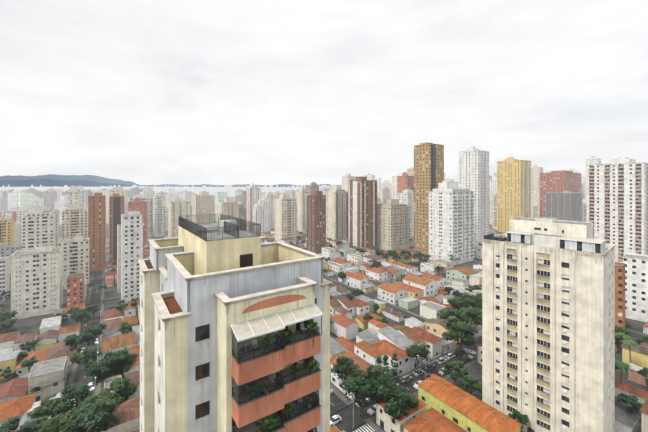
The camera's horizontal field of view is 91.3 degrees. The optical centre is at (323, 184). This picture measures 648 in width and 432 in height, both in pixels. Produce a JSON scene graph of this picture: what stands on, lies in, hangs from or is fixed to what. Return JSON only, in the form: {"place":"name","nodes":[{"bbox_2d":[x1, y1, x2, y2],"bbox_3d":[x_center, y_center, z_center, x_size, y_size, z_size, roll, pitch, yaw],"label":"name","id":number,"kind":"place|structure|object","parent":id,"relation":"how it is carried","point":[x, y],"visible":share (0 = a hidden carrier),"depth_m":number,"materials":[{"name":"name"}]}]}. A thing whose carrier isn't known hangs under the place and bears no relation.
{"place":"outdoors","nodes":[
{"label":"outdoors","id":0,"kind":"place"},
{"bbox_2d":[0,179,321,186],"bbox_3d":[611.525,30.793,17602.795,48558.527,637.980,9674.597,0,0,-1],"label":"mountain ridge","id":1,"kind":"structure","parent":0,"point":[39,182],"depth_m":16279.63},
{"bbox_2d":[0,174,341,186],"bbox_3d":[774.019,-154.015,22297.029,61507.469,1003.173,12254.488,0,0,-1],"label":"mountain ridge","id":2,"kind":"structure","parent":0,"point":[94,178],"depth_m":20965.94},
{"bbox_2d":[0,186,647,431],"bbox_3d":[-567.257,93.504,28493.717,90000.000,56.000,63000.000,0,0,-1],"label":"ground","id":3,"kind":"structure","parent":0,"point":[28,325],"depth_m":184.85,"materials":[{"name":"grey concrete"}]},
{"bbox_2d":[138,210,332,431],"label":"apartment building","id":4,"kind":"structure","parent":3,"relation":"on","point":[234,327],"depth_m":26.80,"materials":[{"name":"paint"}]},
{"bbox_2d":[0,169,585,224],"bbox_3d":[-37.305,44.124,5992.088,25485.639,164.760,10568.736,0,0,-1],"label":"city","id":5,"kind":"object","parent":3,"relation":"on","point":[22,197],"visible":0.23,"depth_m":807.47},
{"bbox_2d":[0,231,647,431],"bbox_3d":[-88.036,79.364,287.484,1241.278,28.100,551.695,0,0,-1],"label":"streets","id":6,"kind":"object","parent":3,"relation":"on","point":[96,295],"visible":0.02,"depth_m":116.26,"materials":[{"name":"grey asphalt"}]},
{"bbox_2d":[88,382,94,391],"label":"car","id":7,"kind":"object","parent":6,"relation":"on","point":[91,385],"visible":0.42,"depth_m":105.31,"materials":[{"name":"paint"}]},
{"bbox_2d":[330,415,341,426],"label":"car","id":8,"kind":"object","parent":6,"relation":"on","point":[335,420],"visible":0.77,"depth_m":86.64,"materials":[{"name":"paint"}]},
{"bbox_2d":[367,404,375,415],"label":"car","id":9,"kind":"object","parent":6,"relation":"on","point":[371,411],"visible":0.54,"depth_m":90.43,"materials":[{"name":"paint"}]},
{"bbox_2d":[400,375,412,383],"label":"car","id":10,"kind":"object","parent":6,"relation":"on","point":[410,378],"visible":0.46,"depth_m":105.05,"materials":[{"name":"paint"}]},
{"bbox_2d":[413,369,424,376],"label":"car","id":11,"kind":"object","parent":6,"relation":"on","point":[420,371],"visible":0.69,"depth_m":108.68,"materials":[{"name":"paint"}]},
{"bbox_2d":[421,372,430,379],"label":"car","id":12,"kind":"object","parent":6,"relation":"on","point":[427,375],"visible":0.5,"depth_m":106.34,"materials":[{"name":"paint"}]},
{"bbox_2d":[424,363,435,370],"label":"car","id":13,"kind":"object","parent":6,"relation":"on","point":[431,366],"visible":0.62,"depth_m":111.81,"materials":[{"name":"paint"}]},
{"bbox_2d":[438,368,444,375],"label":"car","id":14,"kind":"object","parent":6,"relation":"on","point":[441,372],"visible":0.6,"depth_m":108.76,"materials":[{"name":"paint"}]},
{"bbox_2d":[445,353,455,359],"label":"car","id":15,"kind":"object","parent":6,"relation":"on","point":[447,355],"visible":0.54,"depth_m":118.99,"materials":[{"name":"paint"}]},
{"bbox_2d":[459,357,469,363],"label":"car","id":16,"kind":"object","parent":6,"relation":"on","point":[463,360],"visible":0.92,"depth_m":116.17,"materials":[{"name":"paint"}]},
{"bbox_2d":[468,352,477,358],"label":"car","id":17,"kind":"object","parent":6,"relation":"on","point":[472,355],"visible":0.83,"depth_m":119.29,"materials":[{"name":"paint"}]},
{"bbox_2d":[0,142,647,345],"bbox_3d":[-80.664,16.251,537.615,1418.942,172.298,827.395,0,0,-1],"label":"high-rise buildings","id":18,"kind":"structure","parent":3,"relation":"on","point":[431,211],"depth_m":301.94,"materials":[{"name":"paint"}]},
{"bbox_2d":[0,225,647,431],"bbox_3d":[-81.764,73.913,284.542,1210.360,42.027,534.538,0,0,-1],"label":"houses","id":19,"kind":"structure","parent":3,"relation":"on","point":[444,405],"depth_m":125.24,"materials":[{"name":"orange tile"}]},
{"bbox_2d":[0,224,647,431],"bbox_3d":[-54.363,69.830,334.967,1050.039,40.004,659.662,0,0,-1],"label":"trees","id":20,"kind":"object","parent":3,"relation":"on","point":[94,411],"visible":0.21,"depth_m":98.10,"materials":[{"name":"green plant"}]},
{"bbox_2d":[482,209,614,431],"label":"apartment building","id":21,"kind":"structure","parent":3,"relation":"on","point":[548,324],"depth_m":80.42,"materials":[{"name":"paint"}]},
{"bbox_2d":[0,0,647,184],"label":"sky","id":22,"kind":"structure","parent":0,"point":[141,92],"materials":[{"name":"white"}]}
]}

